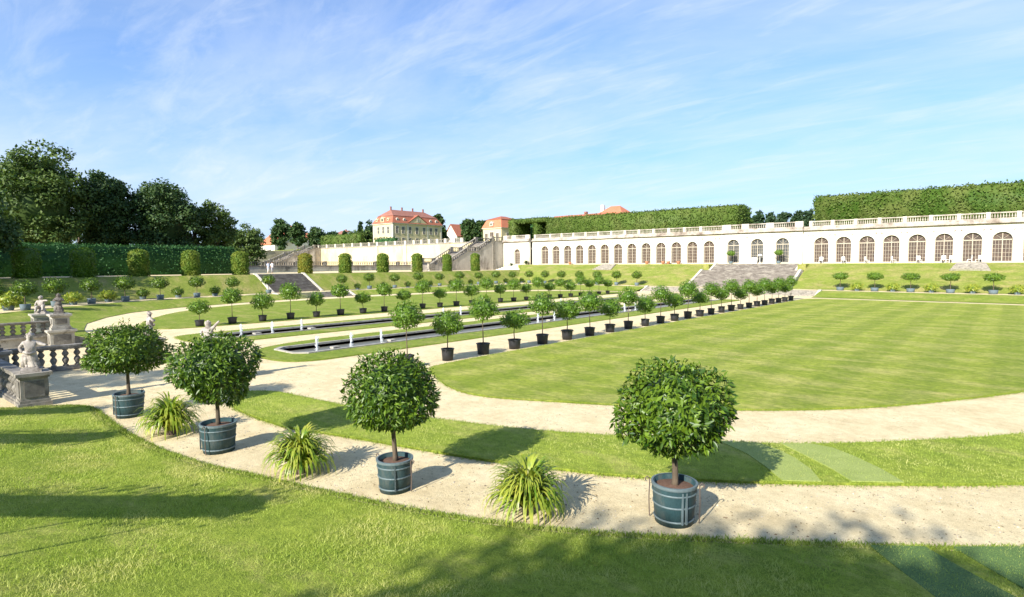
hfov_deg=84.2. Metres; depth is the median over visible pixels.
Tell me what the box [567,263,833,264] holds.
orangery path
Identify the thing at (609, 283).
potted tree
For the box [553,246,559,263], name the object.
window
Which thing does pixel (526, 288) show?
potted tree
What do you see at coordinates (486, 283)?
potted tree
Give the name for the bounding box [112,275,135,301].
tub tree
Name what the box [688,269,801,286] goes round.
wide stairs
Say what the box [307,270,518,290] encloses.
grass slope
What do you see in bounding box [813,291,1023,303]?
grass bank
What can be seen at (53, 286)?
tub tree
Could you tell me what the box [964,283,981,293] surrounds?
potted bush
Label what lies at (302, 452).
strap leaf plant
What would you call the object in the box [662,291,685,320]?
potted tree
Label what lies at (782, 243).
window
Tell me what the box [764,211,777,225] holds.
broadleaf tree
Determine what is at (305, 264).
clipped yew
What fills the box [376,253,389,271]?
clipped yew
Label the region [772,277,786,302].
potted tree
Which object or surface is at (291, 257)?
grand staircase
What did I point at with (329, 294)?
steps
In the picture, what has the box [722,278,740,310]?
potted tree
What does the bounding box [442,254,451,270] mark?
clipped yew
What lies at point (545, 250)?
window
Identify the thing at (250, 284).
grass slope
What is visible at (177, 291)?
potted bush
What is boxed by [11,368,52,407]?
stone pedestal
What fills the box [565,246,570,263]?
window
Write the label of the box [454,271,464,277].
tub tree
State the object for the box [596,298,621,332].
potted tree
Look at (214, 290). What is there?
potted bush
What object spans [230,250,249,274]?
clipped yew
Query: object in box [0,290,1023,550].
gravel path
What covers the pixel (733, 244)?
window
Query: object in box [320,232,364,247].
hedge
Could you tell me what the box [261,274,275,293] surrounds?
tub tree
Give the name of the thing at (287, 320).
grass fringe
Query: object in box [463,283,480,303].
potted tree
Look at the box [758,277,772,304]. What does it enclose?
potted tree
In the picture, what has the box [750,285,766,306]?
potted tree
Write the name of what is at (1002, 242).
window
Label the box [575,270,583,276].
tub tree
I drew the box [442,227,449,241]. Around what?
broadleaf tree
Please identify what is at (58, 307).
putto statue
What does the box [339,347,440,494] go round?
potted tree
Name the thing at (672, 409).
potted tree
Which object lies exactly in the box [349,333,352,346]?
fountain jet
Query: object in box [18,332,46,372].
putto statue
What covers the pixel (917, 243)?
window
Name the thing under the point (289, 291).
potted tree
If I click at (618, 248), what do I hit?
window
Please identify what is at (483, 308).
potted tree
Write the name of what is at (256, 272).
terrace path
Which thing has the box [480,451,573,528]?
strap leaf plant
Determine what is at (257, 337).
border lawn
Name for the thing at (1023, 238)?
window
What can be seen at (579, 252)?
window
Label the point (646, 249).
window
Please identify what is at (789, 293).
steps
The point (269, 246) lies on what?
farm house
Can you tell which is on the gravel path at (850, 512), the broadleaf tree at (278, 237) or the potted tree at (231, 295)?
the potted tree at (231, 295)
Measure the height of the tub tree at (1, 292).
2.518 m
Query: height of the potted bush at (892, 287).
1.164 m
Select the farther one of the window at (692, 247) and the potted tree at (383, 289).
the window at (692, 247)
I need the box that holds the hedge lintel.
[515,216,556,224]
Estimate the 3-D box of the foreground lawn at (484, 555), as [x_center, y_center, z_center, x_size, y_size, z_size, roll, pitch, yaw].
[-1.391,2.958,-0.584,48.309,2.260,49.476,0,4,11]
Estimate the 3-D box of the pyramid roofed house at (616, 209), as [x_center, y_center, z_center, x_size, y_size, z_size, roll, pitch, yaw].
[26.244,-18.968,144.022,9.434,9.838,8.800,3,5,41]
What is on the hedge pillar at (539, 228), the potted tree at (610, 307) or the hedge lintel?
the hedge lintel
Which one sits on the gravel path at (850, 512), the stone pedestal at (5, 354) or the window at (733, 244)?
the stone pedestal at (5, 354)
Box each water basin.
[213,296,646,337]
[274,299,719,353]
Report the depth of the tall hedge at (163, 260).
71.73 m
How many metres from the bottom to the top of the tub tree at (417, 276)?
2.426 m
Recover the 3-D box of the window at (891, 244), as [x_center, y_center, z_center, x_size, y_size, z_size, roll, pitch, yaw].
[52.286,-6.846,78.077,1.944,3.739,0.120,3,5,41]
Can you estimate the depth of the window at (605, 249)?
108.44 m
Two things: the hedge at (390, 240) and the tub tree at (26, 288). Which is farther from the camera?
the hedge at (390, 240)
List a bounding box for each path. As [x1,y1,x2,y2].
[0,270,488,278]
[0,283,1023,312]
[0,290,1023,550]
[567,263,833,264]
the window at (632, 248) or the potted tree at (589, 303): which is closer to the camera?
the potted tree at (589, 303)
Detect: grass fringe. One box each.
[0,404,1023,552]
[140,302,509,328]
[172,314,502,341]
[251,314,639,361]
[428,316,1023,411]
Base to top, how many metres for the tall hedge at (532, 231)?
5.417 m
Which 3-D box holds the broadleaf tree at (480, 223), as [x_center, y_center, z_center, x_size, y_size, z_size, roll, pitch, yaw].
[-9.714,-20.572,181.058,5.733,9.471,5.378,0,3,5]
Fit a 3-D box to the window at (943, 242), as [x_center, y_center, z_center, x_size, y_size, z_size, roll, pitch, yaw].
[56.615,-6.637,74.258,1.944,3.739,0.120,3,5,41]
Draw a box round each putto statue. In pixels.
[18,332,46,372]
[34,295,48,313]
[53,293,64,313]
[145,311,154,335]
[200,320,219,343]
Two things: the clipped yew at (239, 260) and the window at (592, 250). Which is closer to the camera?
the clipped yew at (239, 260)
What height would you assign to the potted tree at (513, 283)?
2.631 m
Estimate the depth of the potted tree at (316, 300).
43.09 m
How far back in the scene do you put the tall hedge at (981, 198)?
78.57 m
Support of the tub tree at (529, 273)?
on the path at (63, 305)
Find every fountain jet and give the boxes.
[315,336,318,350]
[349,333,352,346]
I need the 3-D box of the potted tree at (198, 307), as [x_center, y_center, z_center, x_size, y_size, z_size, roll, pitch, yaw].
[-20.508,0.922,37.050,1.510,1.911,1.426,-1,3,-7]
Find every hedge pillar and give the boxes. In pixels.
[508,218,531,235]
[532,222,546,238]
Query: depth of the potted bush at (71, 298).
49.97 m
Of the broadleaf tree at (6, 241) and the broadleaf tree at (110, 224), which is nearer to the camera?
the broadleaf tree at (6, 241)
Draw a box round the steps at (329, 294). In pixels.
[273,290,355,298]
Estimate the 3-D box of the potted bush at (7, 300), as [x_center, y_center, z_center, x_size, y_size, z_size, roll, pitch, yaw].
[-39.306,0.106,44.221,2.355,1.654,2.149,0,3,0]
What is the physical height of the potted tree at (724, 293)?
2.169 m
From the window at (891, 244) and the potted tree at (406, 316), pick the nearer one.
the potted tree at (406, 316)
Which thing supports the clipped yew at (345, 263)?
on the terrace ground at (199, 275)
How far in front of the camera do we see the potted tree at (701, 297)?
42.44 m
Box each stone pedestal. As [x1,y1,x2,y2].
[0,349,12,362]
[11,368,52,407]
[28,313,50,332]
[44,328,77,350]
[46,313,71,329]
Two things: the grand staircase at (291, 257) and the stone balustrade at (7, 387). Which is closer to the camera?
the stone balustrade at (7, 387)
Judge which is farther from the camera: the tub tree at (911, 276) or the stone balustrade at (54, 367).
the tub tree at (911, 276)
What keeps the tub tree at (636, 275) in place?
on the path at (63, 305)
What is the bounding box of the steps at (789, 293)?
[640,285,821,295]
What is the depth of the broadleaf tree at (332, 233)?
215.66 m
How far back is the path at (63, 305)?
61.48 m
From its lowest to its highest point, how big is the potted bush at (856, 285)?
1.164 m
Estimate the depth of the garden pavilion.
152.91 m
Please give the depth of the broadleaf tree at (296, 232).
196.27 m
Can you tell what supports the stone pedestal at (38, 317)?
on the grass bank at (82, 316)
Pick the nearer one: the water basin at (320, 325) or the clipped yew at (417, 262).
the water basin at (320, 325)
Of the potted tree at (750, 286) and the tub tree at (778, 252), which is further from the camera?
the tub tree at (778, 252)
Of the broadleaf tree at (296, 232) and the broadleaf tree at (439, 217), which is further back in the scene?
the broadleaf tree at (439, 217)
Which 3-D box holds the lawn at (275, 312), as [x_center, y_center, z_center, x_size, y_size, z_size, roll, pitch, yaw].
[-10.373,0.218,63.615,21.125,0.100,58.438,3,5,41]
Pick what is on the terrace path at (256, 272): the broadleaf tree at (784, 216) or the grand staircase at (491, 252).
the grand staircase at (491, 252)
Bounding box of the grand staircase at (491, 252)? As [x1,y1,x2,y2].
[411,236,503,270]
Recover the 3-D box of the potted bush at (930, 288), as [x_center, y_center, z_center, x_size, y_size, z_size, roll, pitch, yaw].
[46.810,-1.236,63.293,1.512,1.164,1.657,-3,5,-40]
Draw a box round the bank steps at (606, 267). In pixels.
[592,264,615,269]
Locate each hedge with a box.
[0,240,236,276]
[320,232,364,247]
[373,236,397,244]
[530,224,533,239]
[545,203,752,237]
[811,179,1023,225]
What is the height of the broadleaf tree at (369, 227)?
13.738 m
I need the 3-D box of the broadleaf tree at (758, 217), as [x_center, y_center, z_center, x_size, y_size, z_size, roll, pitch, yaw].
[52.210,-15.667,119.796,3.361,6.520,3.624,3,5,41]
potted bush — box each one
[0,289,24,310]
[62,290,84,304]
[96,289,117,301]
[136,288,150,299]
[170,286,183,297]
[209,285,220,295]
[354,283,360,289]
[404,281,410,287]
[850,282,863,290]
[885,282,900,291]
[922,283,939,292]
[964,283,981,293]
[1008,284,1023,294]
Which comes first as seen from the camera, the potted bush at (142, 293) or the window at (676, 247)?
the potted bush at (142, 293)
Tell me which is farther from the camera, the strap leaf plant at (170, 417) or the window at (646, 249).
the window at (646, 249)
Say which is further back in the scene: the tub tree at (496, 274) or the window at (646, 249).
the window at (646, 249)
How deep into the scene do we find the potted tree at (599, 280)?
72.59 m
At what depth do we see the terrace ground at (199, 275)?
69.67 m
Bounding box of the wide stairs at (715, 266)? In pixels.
[709,263,802,269]
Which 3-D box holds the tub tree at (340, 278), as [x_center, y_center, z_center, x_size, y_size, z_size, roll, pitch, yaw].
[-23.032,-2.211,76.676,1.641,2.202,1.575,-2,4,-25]
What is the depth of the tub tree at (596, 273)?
91.89 m
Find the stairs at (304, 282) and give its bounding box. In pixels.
[253,273,323,292]
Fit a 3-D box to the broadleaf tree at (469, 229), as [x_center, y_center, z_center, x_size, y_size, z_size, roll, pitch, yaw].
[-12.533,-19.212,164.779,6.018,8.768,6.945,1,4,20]
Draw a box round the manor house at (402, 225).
[372,206,442,243]
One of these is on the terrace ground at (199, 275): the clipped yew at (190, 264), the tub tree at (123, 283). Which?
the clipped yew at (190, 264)
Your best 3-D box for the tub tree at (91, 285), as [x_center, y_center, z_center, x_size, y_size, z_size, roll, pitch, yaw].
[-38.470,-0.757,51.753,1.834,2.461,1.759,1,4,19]
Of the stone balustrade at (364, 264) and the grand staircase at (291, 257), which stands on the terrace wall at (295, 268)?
the stone balustrade at (364, 264)
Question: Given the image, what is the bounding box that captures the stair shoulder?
[703,264,808,269]
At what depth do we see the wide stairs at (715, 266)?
84.24 m
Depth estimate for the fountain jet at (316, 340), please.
26.44 m
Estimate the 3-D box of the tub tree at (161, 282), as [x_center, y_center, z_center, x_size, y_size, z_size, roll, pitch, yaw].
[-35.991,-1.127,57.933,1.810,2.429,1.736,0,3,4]
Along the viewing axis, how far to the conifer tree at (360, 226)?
259.62 m
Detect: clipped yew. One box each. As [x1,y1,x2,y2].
[8,245,42,278]
[68,247,97,277]
[126,249,150,276]
[180,249,201,275]
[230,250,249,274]
[297,253,312,273]
[338,253,351,272]
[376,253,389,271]
[411,253,422,271]
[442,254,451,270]
[470,253,479,270]
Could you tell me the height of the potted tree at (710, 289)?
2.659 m
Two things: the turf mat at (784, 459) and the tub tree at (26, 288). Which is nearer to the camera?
the turf mat at (784, 459)
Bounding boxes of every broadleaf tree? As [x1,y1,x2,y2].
[0,139,104,244]
[0,188,23,254]
[69,234,87,245]
[76,169,141,246]
[125,177,205,247]
[185,204,204,247]
[197,198,238,248]
[228,223,268,265]
[269,218,290,249]
[286,221,307,247]
[306,226,327,246]
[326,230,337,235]
[350,229,372,245]
[363,219,372,232]
[433,213,446,230]
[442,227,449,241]
[459,218,478,241]
[476,220,486,240]
[752,210,764,227]
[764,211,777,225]
[775,212,792,226]
[790,210,804,226]
[802,208,813,226]
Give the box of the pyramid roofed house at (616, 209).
[600,205,629,213]
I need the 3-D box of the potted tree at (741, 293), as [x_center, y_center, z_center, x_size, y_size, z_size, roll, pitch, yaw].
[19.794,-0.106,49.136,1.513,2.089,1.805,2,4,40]
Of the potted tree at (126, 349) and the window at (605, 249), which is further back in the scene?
the window at (605, 249)
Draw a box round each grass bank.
[0,284,644,339]
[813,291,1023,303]
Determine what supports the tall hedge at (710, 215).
on the upper terrace ground
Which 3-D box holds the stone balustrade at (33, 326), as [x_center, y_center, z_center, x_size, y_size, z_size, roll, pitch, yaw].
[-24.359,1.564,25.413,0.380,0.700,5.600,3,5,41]
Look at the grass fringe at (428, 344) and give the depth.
30.00 m
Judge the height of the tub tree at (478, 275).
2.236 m
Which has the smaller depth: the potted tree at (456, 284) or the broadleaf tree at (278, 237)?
the potted tree at (456, 284)
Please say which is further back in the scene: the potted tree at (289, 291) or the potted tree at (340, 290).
the potted tree at (340, 290)
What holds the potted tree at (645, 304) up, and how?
on the gravel path at (850, 512)
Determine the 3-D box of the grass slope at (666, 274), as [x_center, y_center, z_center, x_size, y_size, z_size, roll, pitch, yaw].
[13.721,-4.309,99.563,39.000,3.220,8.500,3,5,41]
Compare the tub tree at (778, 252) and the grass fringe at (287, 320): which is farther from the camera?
the tub tree at (778, 252)
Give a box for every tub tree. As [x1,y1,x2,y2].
[0,282,5,296]
[9,278,38,310]
[41,277,69,306]
[79,277,102,303]
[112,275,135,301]
[148,276,169,299]
[188,276,205,296]
[225,276,240,288]
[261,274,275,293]
[336,274,347,282]
[363,272,374,288]
[389,273,399,287]
[412,271,423,279]
[435,273,444,285]
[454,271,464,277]
[473,271,482,284]
[491,270,500,283]
[508,271,515,279]
[524,270,533,282]
[540,270,549,282]
[557,270,566,276]
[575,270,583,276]
[592,270,600,284]
[611,270,620,284]
[632,270,641,285]
[726,249,734,263]
[773,248,783,263]
[831,272,849,290]
[866,272,883,290]
[900,272,919,291]
[939,271,961,292]
[983,271,1005,293]
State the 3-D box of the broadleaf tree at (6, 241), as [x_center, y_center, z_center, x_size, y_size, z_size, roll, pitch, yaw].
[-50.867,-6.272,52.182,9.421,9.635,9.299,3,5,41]
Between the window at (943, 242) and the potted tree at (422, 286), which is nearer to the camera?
the potted tree at (422, 286)
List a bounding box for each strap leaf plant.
[133,391,206,440]
[261,422,340,483]
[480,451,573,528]
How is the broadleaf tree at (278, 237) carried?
on the upper terrace ground
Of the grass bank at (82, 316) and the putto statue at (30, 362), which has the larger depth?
the grass bank at (82, 316)
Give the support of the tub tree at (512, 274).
on the path at (63, 305)
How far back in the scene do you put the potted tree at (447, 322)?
23.45 m
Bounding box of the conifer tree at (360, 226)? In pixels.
[357,221,362,231]
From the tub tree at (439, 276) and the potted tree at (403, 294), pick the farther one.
the tub tree at (439, 276)
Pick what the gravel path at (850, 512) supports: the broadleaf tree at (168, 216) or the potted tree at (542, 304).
the potted tree at (542, 304)
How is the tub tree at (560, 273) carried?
on the path at (63, 305)
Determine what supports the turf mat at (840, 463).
on the strip lawn at (604, 458)
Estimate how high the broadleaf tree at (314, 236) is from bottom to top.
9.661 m
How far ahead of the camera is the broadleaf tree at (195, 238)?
89.76 m
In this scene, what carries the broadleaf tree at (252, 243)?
on the terrace ground at (199, 275)
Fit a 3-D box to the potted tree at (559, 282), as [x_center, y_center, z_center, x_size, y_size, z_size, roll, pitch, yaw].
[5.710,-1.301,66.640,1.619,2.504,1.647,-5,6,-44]
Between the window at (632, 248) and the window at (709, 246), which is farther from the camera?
the window at (632, 248)
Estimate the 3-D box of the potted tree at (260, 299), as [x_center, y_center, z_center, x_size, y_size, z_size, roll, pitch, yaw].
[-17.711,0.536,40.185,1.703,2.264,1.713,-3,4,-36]
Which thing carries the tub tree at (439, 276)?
on the path at (63, 305)
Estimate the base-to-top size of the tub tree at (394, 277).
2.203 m
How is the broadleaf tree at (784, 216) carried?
on the upper terrace ground
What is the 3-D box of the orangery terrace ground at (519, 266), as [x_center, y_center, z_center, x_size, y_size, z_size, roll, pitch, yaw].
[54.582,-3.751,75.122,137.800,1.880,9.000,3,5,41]
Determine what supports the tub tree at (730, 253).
on the orangery path at (798, 263)
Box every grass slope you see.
[0,275,266,308]
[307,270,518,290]
[517,264,707,285]
[793,263,1023,293]
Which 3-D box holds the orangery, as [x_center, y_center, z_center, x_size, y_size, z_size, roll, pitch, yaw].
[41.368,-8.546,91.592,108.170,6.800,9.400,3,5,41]
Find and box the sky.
[0,0,1023,246]
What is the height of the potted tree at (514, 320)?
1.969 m
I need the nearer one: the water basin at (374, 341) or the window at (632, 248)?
the water basin at (374, 341)
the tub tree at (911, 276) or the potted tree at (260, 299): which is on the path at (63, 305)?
the tub tree at (911, 276)
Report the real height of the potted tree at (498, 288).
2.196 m
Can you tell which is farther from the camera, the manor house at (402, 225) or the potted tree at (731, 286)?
the manor house at (402, 225)
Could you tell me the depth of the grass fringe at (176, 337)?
33.98 m
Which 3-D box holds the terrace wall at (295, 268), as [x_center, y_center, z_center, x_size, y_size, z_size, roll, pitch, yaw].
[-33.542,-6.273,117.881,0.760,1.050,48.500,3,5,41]
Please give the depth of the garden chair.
73.28 m
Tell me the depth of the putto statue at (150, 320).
23.59 m
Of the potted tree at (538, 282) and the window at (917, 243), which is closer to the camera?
the potted tree at (538, 282)
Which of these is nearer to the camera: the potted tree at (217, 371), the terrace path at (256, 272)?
the potted tree at (217, 371)
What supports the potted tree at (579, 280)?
on the gravel path at (850, 512)
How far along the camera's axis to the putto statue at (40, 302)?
33.05 m
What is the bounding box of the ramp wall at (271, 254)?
[249,250,298,265]
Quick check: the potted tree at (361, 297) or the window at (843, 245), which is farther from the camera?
the window at (843, 245)
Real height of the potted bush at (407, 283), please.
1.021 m
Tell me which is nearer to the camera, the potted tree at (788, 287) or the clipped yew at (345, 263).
the potted tree at (788, 287)
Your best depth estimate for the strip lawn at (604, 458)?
11.92 m
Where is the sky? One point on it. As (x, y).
(329, 115)
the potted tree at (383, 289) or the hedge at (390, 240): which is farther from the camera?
the hedge at (390, 240)
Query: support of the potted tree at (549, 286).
on the gravel path at (850, 512)
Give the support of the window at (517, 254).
in the orangery
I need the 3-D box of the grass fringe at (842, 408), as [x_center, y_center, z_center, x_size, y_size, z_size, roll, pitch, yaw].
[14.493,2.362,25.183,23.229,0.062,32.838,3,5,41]
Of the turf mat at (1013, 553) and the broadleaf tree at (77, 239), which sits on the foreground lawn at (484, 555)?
the turf mat at (1013, 553)
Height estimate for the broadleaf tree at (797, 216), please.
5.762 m
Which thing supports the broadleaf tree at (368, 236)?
on the upper terrace ground
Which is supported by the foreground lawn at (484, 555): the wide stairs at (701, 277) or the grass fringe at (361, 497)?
the grass fringe at (361, 497)
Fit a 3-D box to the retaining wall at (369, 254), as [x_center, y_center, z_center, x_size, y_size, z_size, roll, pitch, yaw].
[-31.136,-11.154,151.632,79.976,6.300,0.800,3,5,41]
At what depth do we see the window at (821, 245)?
83.78 m
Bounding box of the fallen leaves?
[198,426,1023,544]
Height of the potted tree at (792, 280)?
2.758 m
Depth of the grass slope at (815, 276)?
69.19 m
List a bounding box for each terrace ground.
[9,270,496,278]
[518,263,915,270]
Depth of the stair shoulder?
79.24 m
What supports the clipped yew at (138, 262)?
on the terrace ground at (199, 275)
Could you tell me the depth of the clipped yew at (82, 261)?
60.19 m
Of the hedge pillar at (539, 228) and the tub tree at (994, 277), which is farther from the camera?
the hedge pillar at (539, 228)
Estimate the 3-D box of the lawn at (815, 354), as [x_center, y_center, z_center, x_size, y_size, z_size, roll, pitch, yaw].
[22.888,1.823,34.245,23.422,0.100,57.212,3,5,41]
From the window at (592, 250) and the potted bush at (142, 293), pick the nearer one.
the potted bush at (142, 293)
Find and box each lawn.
[0,406,1023,596]
[141,291,620,328]
[177,296,655,341]
[233,391,1023,485]
[258,298,739,361]
[431,299,1023,410]
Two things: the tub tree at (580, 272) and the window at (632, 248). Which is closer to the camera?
the tub tree at (580, 272)
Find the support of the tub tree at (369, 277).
on the path at (63, 305)
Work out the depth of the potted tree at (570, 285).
67.89 m
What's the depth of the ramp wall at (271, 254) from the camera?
174.97 m
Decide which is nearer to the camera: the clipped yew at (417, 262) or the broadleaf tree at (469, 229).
the clipped yew at (417, 262)
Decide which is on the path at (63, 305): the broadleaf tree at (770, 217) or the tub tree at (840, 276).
the tub tree at (840, 276)
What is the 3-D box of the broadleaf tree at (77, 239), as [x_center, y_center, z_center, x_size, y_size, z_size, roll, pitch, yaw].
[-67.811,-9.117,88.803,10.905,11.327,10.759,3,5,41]
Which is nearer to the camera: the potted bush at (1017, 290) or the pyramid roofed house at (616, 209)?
the potted bush at (1017, 290)
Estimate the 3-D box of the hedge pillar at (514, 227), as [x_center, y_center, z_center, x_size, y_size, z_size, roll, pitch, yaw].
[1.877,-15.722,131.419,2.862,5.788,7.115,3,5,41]
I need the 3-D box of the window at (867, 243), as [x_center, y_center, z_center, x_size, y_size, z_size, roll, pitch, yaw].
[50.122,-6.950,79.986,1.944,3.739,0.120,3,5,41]
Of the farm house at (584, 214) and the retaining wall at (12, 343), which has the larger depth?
the farm house at (584, 214)
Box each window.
[395,226,398,233]
[515,249,519,263]
[542,246,547,263]
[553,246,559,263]
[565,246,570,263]
[576,245,582,263]
[589,245,595,263]
[601,244,608,263]
[614,244,621,263]
[628,244,635,263]
[642,243,650,263]
[657,243,665,263]
[672,242,680,263]
[688,242,696,262]
[704,241,713,262]
[728,240,738,262]
[751,239,762,262]
[776,238,788,262]
[814,237,828,262]
[836,237,850,262]
[859,236,874,262]
[883,235,899,261]
[908,234,925,261]
[934,234,952,261]
[962,233,981,261]
[991,232,1012,261]
[1022,238,1023,261]
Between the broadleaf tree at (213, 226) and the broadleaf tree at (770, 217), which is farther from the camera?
the broadleaf tree at (770, 217)
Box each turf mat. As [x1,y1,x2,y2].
[721,441,820,481]
[781,443,903,482]
[871,545,1015,596]
[954,546,1023,588]
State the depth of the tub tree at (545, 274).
99.09 m
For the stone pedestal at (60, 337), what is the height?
0.950 m
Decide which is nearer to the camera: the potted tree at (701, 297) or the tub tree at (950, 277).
the potted tree at (701, 297)
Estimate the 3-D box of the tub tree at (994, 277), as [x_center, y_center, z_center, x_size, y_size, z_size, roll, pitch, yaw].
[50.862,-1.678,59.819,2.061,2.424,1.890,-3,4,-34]
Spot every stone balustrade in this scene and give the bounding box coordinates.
[0,321,48,338]
[0,359,20,404]
[8,341,99,371]
[353,263,374,265]
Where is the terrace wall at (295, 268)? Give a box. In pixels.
[249,265,410,271]
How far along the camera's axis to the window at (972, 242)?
72.35 m
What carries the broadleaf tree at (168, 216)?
on the terrace ground at (199, 275)
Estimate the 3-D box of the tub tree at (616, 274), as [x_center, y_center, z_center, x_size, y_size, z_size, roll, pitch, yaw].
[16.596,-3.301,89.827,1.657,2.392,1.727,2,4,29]
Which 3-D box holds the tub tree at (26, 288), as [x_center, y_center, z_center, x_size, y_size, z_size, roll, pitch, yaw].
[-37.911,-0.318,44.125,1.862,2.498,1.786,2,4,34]
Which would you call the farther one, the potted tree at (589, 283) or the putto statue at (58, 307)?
the potted tree at (589, 283)
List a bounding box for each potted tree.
[78,318,176,418]
[162,328,264,455]
[186,298,211,326]
[220,287,242,323]
[250,291,274,321]
[279,281,301,318]
[305,291,324,316]
[330,281,348,314]
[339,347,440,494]
[354,291,372,313]
[376,283,391,311]
[387,299,425,360]
[395,288,411,300]
[414,277,430,308]
[430,309,464,360]
[431,287,447,306]
[447,278,464,305]
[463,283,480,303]
[467,293,499,354]
[479,276,494,301]
[494,283,506,302]
[499,308,531,348]
[505,277,520,300]
[519,282,531,299]
[527,291,556,343]
[531,277,544,297]
[543,281,555,297]
[553,298,580,339]
[554,277,566,297]
[562,280,576,296]
[575,275,586,295]
[577,290,604,335]
[584,278,595,294]
[593,275,604,293]
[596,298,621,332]
[604,278,612,293]
[609,354,739,528]
[617,286,639,328]
[633,293,657,325]
[650,284,671,323]
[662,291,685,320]
[678,279,698,318]
[689,289,709,316]
[702,281,721,314]
[713,286,729,312]
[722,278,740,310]
[732,285,749,308]
[741,279,759,307]
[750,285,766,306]
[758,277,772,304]
[765,281,781,303]
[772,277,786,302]
[780,283,792,301]
[785,276,798,300]
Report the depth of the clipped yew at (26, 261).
56.72 m
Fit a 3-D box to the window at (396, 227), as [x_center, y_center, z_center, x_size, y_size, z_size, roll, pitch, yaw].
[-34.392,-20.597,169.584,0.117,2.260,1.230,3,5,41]
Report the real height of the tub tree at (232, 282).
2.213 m
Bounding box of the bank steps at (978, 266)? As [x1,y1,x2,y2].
[949,262,990,270]
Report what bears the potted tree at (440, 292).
on the gravel path at (850, 512)
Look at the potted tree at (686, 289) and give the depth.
40.82 m
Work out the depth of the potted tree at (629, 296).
34.57 m
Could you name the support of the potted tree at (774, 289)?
on the gravel path at (850, 512)
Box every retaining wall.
[0,336,87,348]
[320,240,502,265]
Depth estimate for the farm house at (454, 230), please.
219.76 m
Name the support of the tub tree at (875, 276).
on the path at (63, 305)
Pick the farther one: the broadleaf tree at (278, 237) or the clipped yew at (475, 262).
the broadleaf tree at (278, 237)
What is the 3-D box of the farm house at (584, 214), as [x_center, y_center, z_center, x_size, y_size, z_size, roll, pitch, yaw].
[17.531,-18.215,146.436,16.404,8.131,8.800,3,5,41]
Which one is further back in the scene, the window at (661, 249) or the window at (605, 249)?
the window at (605, 249)
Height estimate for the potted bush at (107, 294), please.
1.287 m
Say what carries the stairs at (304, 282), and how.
on the path at (63, 305)
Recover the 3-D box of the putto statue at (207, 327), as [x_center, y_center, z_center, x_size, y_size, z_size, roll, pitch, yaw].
[-10.421,1.316,19.582,0.657,1.147,0.476,-1,3,-9]
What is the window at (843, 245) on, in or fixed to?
in the orangery
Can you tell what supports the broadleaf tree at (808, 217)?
on the upper terrace ground
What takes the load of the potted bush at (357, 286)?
on the path at (63, 305)
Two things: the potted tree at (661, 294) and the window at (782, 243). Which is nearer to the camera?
the potted tree at (661, 294)
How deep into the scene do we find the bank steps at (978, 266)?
67.33 m
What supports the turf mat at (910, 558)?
on the foreground lawn at (484, 555)
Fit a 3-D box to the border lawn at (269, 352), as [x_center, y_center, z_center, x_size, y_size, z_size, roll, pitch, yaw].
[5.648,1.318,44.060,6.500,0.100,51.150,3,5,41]
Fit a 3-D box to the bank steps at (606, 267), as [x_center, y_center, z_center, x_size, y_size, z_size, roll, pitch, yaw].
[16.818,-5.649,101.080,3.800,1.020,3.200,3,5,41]
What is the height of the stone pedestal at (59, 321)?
0.760 m
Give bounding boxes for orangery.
[502,211,1023,266]
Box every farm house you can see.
[260,226,312,250]
[447,224,480,241]
[554,212,607,217]
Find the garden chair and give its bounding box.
[940,255,945,262]
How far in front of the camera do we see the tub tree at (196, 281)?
61.22 m
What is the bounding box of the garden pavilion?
[482,216,510,240]
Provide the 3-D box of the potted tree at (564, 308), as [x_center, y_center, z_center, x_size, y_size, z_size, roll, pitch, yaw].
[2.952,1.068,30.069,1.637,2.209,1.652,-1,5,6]
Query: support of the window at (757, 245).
in the orangery
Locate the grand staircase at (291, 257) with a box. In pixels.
[258,245,320,265]
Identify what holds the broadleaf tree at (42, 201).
on the terrace ground at (199, 275)

